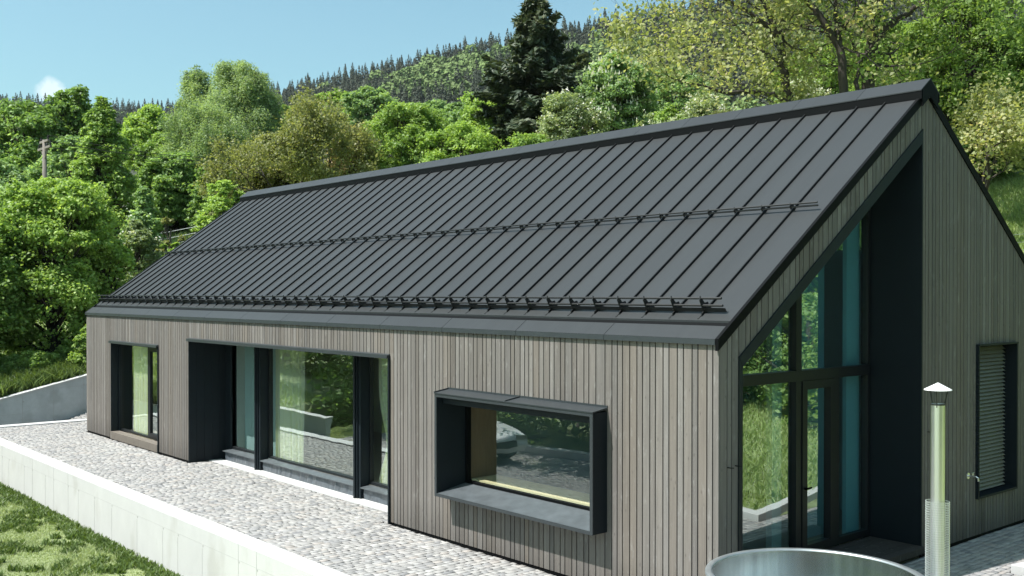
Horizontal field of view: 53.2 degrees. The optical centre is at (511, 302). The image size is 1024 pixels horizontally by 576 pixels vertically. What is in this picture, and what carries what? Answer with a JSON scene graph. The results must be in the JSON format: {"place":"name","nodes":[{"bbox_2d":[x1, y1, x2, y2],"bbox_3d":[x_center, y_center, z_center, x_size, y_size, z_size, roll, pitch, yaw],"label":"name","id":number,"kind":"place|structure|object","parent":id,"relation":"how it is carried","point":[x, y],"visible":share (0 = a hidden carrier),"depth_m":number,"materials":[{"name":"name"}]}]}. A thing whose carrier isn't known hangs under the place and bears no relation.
{"place":"outdoors","nodes":[
{"label":"outdoors","id":0,"kind":"place"},
{"bbox_2d":[65,412,86,419],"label":"ramp paving","id":1,"kind":"structure","parent":0,"point":[82,416],"depth_m":29.65,"materials":[{"name":"white concrete"}]},
{"bbox_2d":[0,0,734,109],"label":"sky","id":2,"kind":"structure","parent":0,"point":[132,50],"materials":[{"name":"blue"}]},
{"bbox_2d":[0,1,1022,575],"bbox_3d":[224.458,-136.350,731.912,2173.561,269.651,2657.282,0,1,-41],"label":"ground","id":3,"kind":"structure","parent":0,"point":[224,459],"depth_m":17.64,"materials":[{"name":"green plant"}]},
{"bbox_2d":[0,354,26,372],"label":"shrub","id":4,"kind":"object","parent":3,"relation":"on","point":[11,360],"visible":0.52,"depth_m":30.58,"materials":[{"name":"green plant"}]},
{"bbox_2d":[0,159,30,243],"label":"broadleaf tree","id":5,"kind":"object","parent":3,"relation":"on","point":[8,173],"visible":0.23,"depth_m":51.57,"materials":[{"name":"green plant"}]},
{"bbox_2d":[0,231,41,358],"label":"maple tree","id":6,"kind":"object","parent":3,"relation":"on","point":[11,313],"visible":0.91,"depth_m":30.76,"materials":[{"name":"green plant"}]},
{"bbox_2d":[15,349,62,371],"bbox_3d":[-14.266,1.966,31.169,1.558,1.138,1.872,0,1,13],"label":"shrub","id":7,"kind":"object","parent":3,"relation":"on","point":[35,359],"visible":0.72,"depth_m":30.57,"materials":[{"name":"green plant"}]},
{"bbox_2d":[0,96,83,182],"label":"broadleaf tree","id":8,"kind":"object","parent":3,"relation":"on","point":[19,148],"visible":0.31,"depth_m":60.49,"materials":[{"name":"green plant"}]},
{"bbox_2d":[0,374,86,424],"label":"ramp wall","id":9,"kind":"structure","parent":3,"relation":"on","point":[62,400],"depth_m":29.41,"materials":[{"name":"grey concrete"}]},
{"bbox_2d":[0,348,86,396],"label":"ledge growth","id":10,"kind":"object","parent":3,"relation":"on","point":[14,381],"visible":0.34,"depth_m":29.89,"materials":[{"name":"green plant"}]},
{"bbox_2d":[0,419,86,427],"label":"kerb wall","id":11,"kind":"structure","parent":3,"relation":"on","point":[40,423],"depth_m":27.49,"materials":[{"name":"concrete"}]},
{"bbox_2d":[37,135,51,268],"bbox_3d":[-21.020,-4.174,45.964,0.240,6.560,1.800,0,1,-41],"label":"utility pole","id":12,"kind":"object","parent":3,"relation":"on","point":[44,146],"visible":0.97,"depth_m":45.86,"materials":[{"name":"wood"}]},
{"bbox_2d":[52,141,199,160],"bbox_3d":[-13.374,-8.316,53.307,0.024,2.662,21.412,0,1,42],"label":"power line","id":13,"kind":"object","parent":12,"relation":"attached to","point":[125,153],"visible":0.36,"depth_m":47.89,"materials":[{"name":"rubber"}]},
{"bbox_2d":[49,135,213,158],"bbox_3d":[-13.583,-8.431,53.549,0.024,2.437,21.412,0,1,42],"label":"power line","id":14,"kind":"object","parent":12,"relation":"attached to","point":[126,149],"visible":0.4,"depth_m":48.27,"materials":[{"name":"rubber"}]},
{"bbox_2d":[40,145,383,164],"bbox_3d":[-14.442,-8.327,54.552,0.024,2.662,21.412,0,1,42],"label":"power line","id":15,"kind":"object","parent":12,"relation":"attached to","point":[124,158],"visible":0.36,"depth_m":49.62,"materials":[{"name":"rubber"}]},
{"bbox_2d":[24,135,84,180],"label":"broadleaf tree","id":16,"kind":"object","parent":3,"relation":"on","point":[55,168],"visible":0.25,"depth_m":54.97,"materials":[{"name":"green plant"}]},
{"bbox_2d":[44,84,91,154],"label":"broadleaf tree","id":17,"kind":"object","parent":3,"relation":"on","point":[74,108],"visible":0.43,"depth_m":63.10,"materials":[{"name":"green plant"}]},
{"bbox_2d":[0,176,137,356],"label":"maple tree","id":18,"kind":"object","parent":3,"relation":"on","point":[64,280],"visible":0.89,"depth_m":31.78,"materials":[{"name":"green plant"}]},
{"bbox_2d":[55,343,84,355],"bbox_3d":[-13.609,1.639,32.185,1.437,1.120,1.278,0,1,21],"label":"shrub","id":19,"kind":"object","parent":3,"relation":"on","point":[77,346],"visible":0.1,"depth_m":31.77,"materials":[{"name":"green plant"}]},
{"bbox_2d":[66,324,86,363],"bbox_3d":[-12.749,1.510,30.979,1.324,1.882,1.204,0,1,16],"label":"shrub","id":20,"kind":"object","parent":3,"relation":"on","point":[78,354],"visible":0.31,"depth_m":30.64,"materials":[{"name":"green plant"}]},
{"bbox_2d":[0,482,180,575],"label":"lawn grass","id":21,"kind":"structure","parent":3,"relation":"on","point":[76,560],"depth_m":17.32,"materials":[{"name":"green plant"}]},
{"bbox_2d":[59,96,138,238],"bbox_3d":[-20.224,-6.045,50.141,4.249,8.145,4.073,0,1,-41],"label":"lime tree","id":22,"kind":"object","parent":3,"relation":"on","point":[103,127],"visible":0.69,"depth_m":49.36,"materials":[{"name":"green plant"}]},
{"bbox_2d":[77,233,136,312],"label":"maple tree","id":23,"kind":"object","parent":3,"relation":"on","point":[125,256],"visible":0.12,"depth_m":33.68,"materials":[{"name":"green plant"}]},
{"bbox_2d":[0,184,249,387],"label":"bank grass","id":24,"kind":"structure","parent":3,"relation":"on","point":[184,232],"depth_m":52.03,"materials":[{"name":"green plant"}]},
{"bbox_2d":[108,215,164,287],"bbox_3d":[-13.974,-1.353,38.008,2.291,4.241,2.372,0,1,-41],"label":"shrub","id":25,"kind":"object","parent":3,"relation":"on","point":[142,242],"visible":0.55,"depth_m":37.61,"materials":[{"name":"green plant"}]},
{"bbox_2d":[120,186,165,273],"bbox_3d":[-15.154,-2.494,42.031,2.114,4.580,2.434,0,1,-41],"label":"shrub","id":26,"kind":"object","parent":3,"relation":"on","point":[144,211],"visible":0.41,"depth_m":41.70,"materials":[{"name":"green plant"}]},
{"bbox_2d":[118,103,174,178],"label":"broadleaf tree","id":27,"kind":"object","parent":3,"relation":"on","point":[142,123],"visible":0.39,"depth_m":76.40,"materials":[{"name":"green plant"}]},
{"bbox_2d":[131,131,194,174],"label":"broadleaf tree","id":28,"kind":"object","parent":3,"relation":"on","point":[151,147],"visible":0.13,"depth_m":68.38,"materials":[{"name":"green plant"}]},
{"bbox_2d":[131,151,203,231],"bbox_3d":[-18.192,-5.693,54.116,4.819,4.618,5.020,0,1,-41],"label":"broadleaf tree","id":29,"kind":"object","parent":3,"relation":"on","point":[170,182],"visible":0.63,"depth_m":52.84,"materials":[{"name":"green plant"}]},
{"bbox_2d":[159,242,178,255],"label":"shrub","id":30,"kind":"object","parent":3,"relation":"on","point":[175,244],"visible":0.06,"depth_m":35.96,"materials":[{"name":"green plant"}]},
{"bbox_2d":[155,217,184,252],"bbox_3d":[-13.294,-1.565,39.882,1.396,3.540,1.111,0,1,-41],"label":"shrub","id":31,"kind":"object","parent":3,"relation":"on","point":[165,221],"visible":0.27,"depth_m":39.89,"materials":[{"name":"green plant"}]},
{"bbox_2d":[0,438,349,575],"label":"retaining wall","id":32,"kind":"structure","parent":3,"relation":"on","point":[182,542],"depth_m":16.88,"materials":[{"name":"concrete"}]},
{"bbox_2d":[159,226,196,242],"bbox_3d":[-15.489,-2.943,48.970,6.252,2.545,0.070,0,1,-19],"label":"wire fence","id":33,"kind":"object","parent":3,"relation":"on","point":[176,236],"visible":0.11,"depth_m":48.72,"materials":[{"name":"metal"}]},
{"bbox_2d":[171,64,212,143],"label":"birch tree","id":34,"kind":"object","parent":3,"relation":"on","point":[194,83],"visible":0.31,"depth_m":69.23,"materials":[{"name":"green plant"}]},
{"bbox_2d":[153,100,255,184],"bbox_3d":[-18.396,-9.068,62.020,7.012,6.076,6.841,0,1,-41],"label":"birch tree","id":35,"kind":"object","parent":3,"relation":"on","point":[202,123],"visible":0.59,"depth_m":60.39,"materials":[{"name":"green plant"}]},
{"bbox_2d":[184,161,244,231],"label":"broadleaf tree","id":36,"kind":"object","parent":3,"relation":"on","point":[192,212],"visible":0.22,"depth_m":51.24,"materials":[{"name":"green plant"}]},
{"bbox_2d":[191,179,244,231],"bbox_3d":[-12.102,-2.939,42.895,2.766,4.498,2.582,0,1,-41],"label":"shrub","id":37,"kind":"object","parent":3,"relation":"on","point":[220,205],"visible":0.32,"depth_m":42.54,"materials":[{"name":"green plant"}]},
{"bbox_2d":[184,59,290,161],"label":"birch tree","id":38,"kind":"object","parent":3,"relation":"on","point":[246,91],"visible":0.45,"depth_m":66.50,"materials":[{"name":"green plant"}]},
{"bbox_2d":[232,131,319,190],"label":"broadleaf tree","id":39,"kind":"object","parent":3,"relation":"on","point":[258,182],"visible":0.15,"depth_m":52.37,"materials":[{"name":"green plant"}]},
{"bbox_2d":[273,104,301,130],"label":"broadleaf tree","id":40,"kind":"object","parent":3,"relation":"on","point":[289,108],"visible":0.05,"depth_m":108.83,"materials":[{"name":"green plant"}]},
{"bbox_2d":[193,80,385,215],"bbox_3d":[-11.088,-6.878,49.573,8.749,7.693,9.382,0,1,-41],"label":"broadleaf tree","id":41,"kind":"object","parent":3,"relation":"on","point":[306,133],"visible":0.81,"depth_m":47.24,"materials":[{"name":"green plant"}]},
{"bbox_2d":[314,88,348,129],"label":"broadleaf tree","id":42,"kind":"object","parent":3,"relation":"on","point":[337,94],"visible":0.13,"depth_m":98.94,"materials":[{"name":"green plant"}]},
{"bbox_2d":[325,125,369,175],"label":"broadleaf tree","id":43,"kind":"object","parent":3,"relation":"on","point":[344,168],"visible":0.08,"depth_m":55.14,"materials":[{"name":"green plant"}]},
{"bbox_2d":[339,85,398,127],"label":"broadleaf tree","id":44,"kind":"object","parent":3,"relation":"on","point":[361,102],"visible":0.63,"depth_m":93.57,"materials":[{"name":"green plant"}]},
{"bbox_2d":[360,112,384,139],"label":"broadleaf tree","id":45,"kind":"object","parent":3,"relation":"on","point":[367,124],"visible":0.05,"depth_m":68.61,"materials":[{"name":"green plant"}]},
{"bbox_2d":[350,100,459,169],"bbox_3d":[-4.864,-7.490,51.866,5.679,5.365,5.218,0,1,-41],"label":"broadleaf tree","id":46,"kind":"object","parent":3,"relation":"on","point":[400,127],"visible":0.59,"depth_m":50.63,"materials":[{"name":"green plant"}]},
{"bbox_2d":[419,98,448,113],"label":"broadleaf tree","id":47,"kind":"object","parent":3,"relation":"on","point":[440,104],"visible":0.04,"depth_m":103.81,"materials":[{"name":"green plant"}]},
{"bbox_2d":[437,102,465,125],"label":"broadleaf tree","id":48,"kind":"object","parent":3,"relation":"on","point":[452,109],"visible":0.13,"depth_m":63.15,"materials":[{"name":"green plant"}]},
{"bbox_2d":[410,117,504,164],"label":"broadleaf tree","id":49,"kind":"object","parent":3,"relation":"on","point":[475,140],"visible":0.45,"depth_m":49.01,"materials":[{"name":"green plant"}]},
{"bbox_2d":[457,91,478,108],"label":"broadleaf tree","id":50,"kind":"object","parent":3,"relation":"on","point":[466,98],"visible":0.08,"depth_m":119.07,"materials":[{"name":"green plant"}]},
{"bbox_2d":[451,98,510,151],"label":"broadleaf tree","id":51,"kind":"object","parent":3,"relation":"on","point":[465,113],"visible":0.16,"depth_m":58.92,"materials":[{"name":"green plant"}]},
{"bbox_2d":[486,32,493,46],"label":"conifer tree","id":52,"kind":"object","parent":3,"relation":"on","point":[489,39],"visible":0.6,"depth_m":912.14,"materials":[{"name":"green plant"}]},
{"bbox_2d":[0,0,1023,135],"bbox_3d":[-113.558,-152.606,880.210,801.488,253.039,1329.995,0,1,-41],"label":"conifer forest","id":53,"kind":"object","parent":3,"relation":"on","point":[354,82],"visible":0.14,"depth_m":720.11,"materials":[{"name":"green plant"}]},
{"bbox_2d":[12,0,1023,130],"bbox_3d":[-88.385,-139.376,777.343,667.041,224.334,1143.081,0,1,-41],"label":"broadleaf forest","id":54,"kind":"object","parent":3,"relation":"on","point":[430,69],"visible":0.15,"depth_m":700.40,"materials":[{"name":"green plant"}]},
{"bbox_2d":[498,131,550,149],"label":"broadleaf tree","id":55,"kind":"object","parent":3,"relation":"on","point":[521,139],"visible":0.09,"depth_m":47.24,"materials":[{"name":"green plant"}]},
{"bbox_2d":[459,0,593,150],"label":"spruce tree","id":56,"kind":"object","parent":3,"relation":"on","point":[535,68],"visible":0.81,"depth_m":56.75,"materials":[{"name":"green plant"}]},
{"bbox_2d":[535,87,612,140],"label":"fruit tree","id":57,"kind":"object","parent":3,"relation":"on","point":[568,121],"visible":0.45,"depth_m":49.03,"materials":[{"name":"green plant"}]},
{"bbox_2d":[571,48,662,131],"bbox_3d":[5.775,-10.752,54.947,4.684,5.680,4.736,0,1,-41],"label":"chestnut tree","id":58,"kind":"object","parent":3,"relation":"on","point":[623,103],"visible":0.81,"depth_m":53.76,"materials":[{"name":"green plant"}]},
{"bbox_2d":[636,109,658,126],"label":"fruit tree","id":59,"kind":"object","parent":3,"relation":"on","point":[641,122],"visible":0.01,"depth_m":44.03,"materials":[{"name":"green plant"}]},
{"bbox_2d":[652,102,687,122],"bbox_3d":[6.701,-4.721,42.873,2.808,7.362,2.717,0,0,-2],"label":"shrub","id":60,"kind":"object","parent":3,"relation":"on","point":[668,111],"visible":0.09,"depth_m":42.79,"materials":[{"name":"green plant"}]},
{"bbox_2d":[651,66,710,113],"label":"broadleaf tree","id":61,"kind":"object","parent":3,"relation":"on","point":[679,102],"visible":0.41,"depth_m":97.99,"materials":[{"name":"green plant"}]},
{"bbox_2d":[671,86,734,120],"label":"fruit tree","id":62,"kind":"object","parent":3,"relation":"on","point":[691,111],"visible":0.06,"depth_m":44.13,"materials":[{"name":"green plant"}]},
{"bbox_2d":[708,109,729,114],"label":"broadleaf tree","id":63,"kind":"object","parent":3,"relation":"on","point":[718,112],"depth_m":41.83,"materials":[{"name":"green plant"}]},
{"bbox_2d":[583,0,908,116],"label":"broadleaf tree","id":64,"kind":"object","parent":3,"relation":"on","point":[786,92],"visible":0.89,"depth_m":35.97,"materials":[{"name":"green plant"}]},
{"bbox_2d":[790,78,830,99],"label":"fruit tree","id":65,"kind":"object","parent":3,"relation":"on","point":[820,93],"visible":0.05,"depth_m":47.55,"materials":[{"name":"green plant"}]},
{"bbox_2d":[765,39,860,104],"bbox_3d":[20.210,-14.084,65.919,7.726,5.447,8.023,0,1,-13],"label":"broadleaf tree","id":66,"kind":"object","parent":3,"relation":"on","point":[828,75],"visible":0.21,"depth_m":63.77,"materials":[{"name":"green plant"}]},
{"bbox_2d":[703,0,948,92],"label":"broadleaf tree","id":67,"kind":"object","parent":3,"relation":"on","point":[836,39],"visible":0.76,"depth_m":36.78,"materials":[{"name":"green plant"}]},
{"bbox_2d":[755,0,1023,109],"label":"broadleaf tree","id":68,"kind":"object","parent":3,"relation":"on","point":[866,83],"visible":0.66,"depth_m":38.71,"materials":[{"name":"green plant"}]},
{"bbox_2d":[848,19,955,90],"bbox_3d":[19.630,-10.460,51.929,6.305,7.770,6.247,0,1,-41],"label":"broadleaf tree","id":69,"kind":"object","parent":3,"relation":"on","point":[882,47],"visible":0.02,"depth_m":51.10,"materials":[{"name":"green plant"}]},
{"bbox_2d":[837,164,1023,252],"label":"meadow grass","id":70,"kind":"structure","parent":3,"relation":"on","point":[1009,188],"depth_m":38.78,"materials":[{"name":"green plant"}]},
{"bbox_2d":[886,72,1023,189],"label":"broadleaf tree","id":71,"kind":"object","parent":3,"relation":"on","point":[998,117],"visible":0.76,"depth_m":34.27,"materials":[{"name":"green plant"}]},
{"bbox_2d":[890,0,1023,179],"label":"maple tree","id":72,"kind":"object","parent":3,"relation":"on","point":[974,23],"visible":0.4,"depth_m":41.58,"materials":[{"name":"green plant"}]},
{"bbox_2d":[982,47,1023,95],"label":"broadleaf tree","id":73,"kind":"object","parent":3,"relation":"on","point":[1007,69],"visible":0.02,"depth_m":51.45,"materials":[{"name":"green plant"}]},
{"bbox_2d":[1011,562,1023,575],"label":"garden kerb","id":74,"kind":"structure","parent":3,"relation":"on","point":[1017,568],"depth_m":12.87,"materials":[{"name":"concrete"}]},
{"bbox_2d":[0,421,1023,575],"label":"paving","id":75,"kind":"structure","parent":0,"point":[350,538],"depth_m":15.99,"materials":[{"name":"grey gravel"}]},
{"bbox_2d":[209,459,387,512],"bbox_3d":[-3.868,3.397,18.805,0.280,0.092,7.390,0,1,-41],"label":"concrete strip","id":76,"kind":"object","parent":75,"relation":"on","point":[338,495],"visible":0.5,"depth_m":18.62,"materials":[{"name":"white concrete"}]},
{"bbox_2d":[85,78,1023,575],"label":"house","id":77,"kind":"structure","parent":75,"relation":"on","point":[691,346],"depth_m":14.40,"materials":[{"name":"metal"}]},
{"bbox_2d":[108,340,159,453],"bbox_3d":[-8.536,2.121,23.786,0.662,2.400,2.983,0,1,-41],"label":"window","id":78,"kind":"structure","parent":77,"relation":"in","point":[122,352],"depth_m":24.78,"materials":[{"name":"black metal"}]},
{"bbox_2d":[134,346,147,434],"bbox_3d":[-8.749,2.087,24.166,0.087,2.140,1.059,0,1,-41],"label":"curtain","id":79,"kind":"object","parent":77,"relation":"hanging from","point":[140,389],"visible":0.79,"depth_m":24.14,"materials":[{"name":"white fabric"}]},
{"bbox_2d":[186,338,390,523],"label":"window","id":80,"kind":"structure","parent":77,"relation":"in","point":[212,364],"depth_m":20.31,"materials":[{"name":"black metal"}]},
{"bbox_2d":[275,349,304,462],"bbox_3d":[-4.353,1.978,19.965,0.086,2.250,1.160,0,1,-41],"label":"curtain","id":81,"kind":"object","parent":77,"relation":"hanging from","point":[290,397],"visible":0.95,"depth_m":19.89,"materials":[{"name":"white fabric"}]},
{"bbox_2d":[379,358,387,488],"bbox_3d":[-1.763,2.054,16.956,0.087,2.350,1.698,0,1,-41],"label":"curtain","id":82,"kind":"object","parent":77,"relation":"hanging from","point":[383,477],"visible":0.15,"depth_m":17.40,"materials":[{"name":"white fabric"}]},
{"bbox_2d":[434,387,607,535],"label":"box window","id":83,"kind":"structure","parent":77,"relation":"in","point":[465,420],"depth_m":13.72,"materials":[{"name":"metal"}]},
{"bbox_2d":[975,342,1018,499],"bbox_3d":[7.093,1.719,15.215,1.285,2.230,0.335,0,1,-41],"label":"louvre window","id":84,"kind":"structure","parent":77,"relation":"in","point":[996,428],"depth_m":15.46,"materials":[{"name":"grey metal"}]},
{"bbox_2d":[705,548,923,575],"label":"hot tub","id":85,"kind":"object","parent":75,"relation":"on","point":[788,562],"visible":1,"depth_m":10.19,"materials":[{"name":"metal"}]},
{"bbox_2d":[924,383,951,575],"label":"stove flue","id":86,"kind":"object","parent":85,"relation":"attached to","point":[937,539],"visible":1,"depth_m":9.15,"materials":[{"name":"metal"}]}
]}

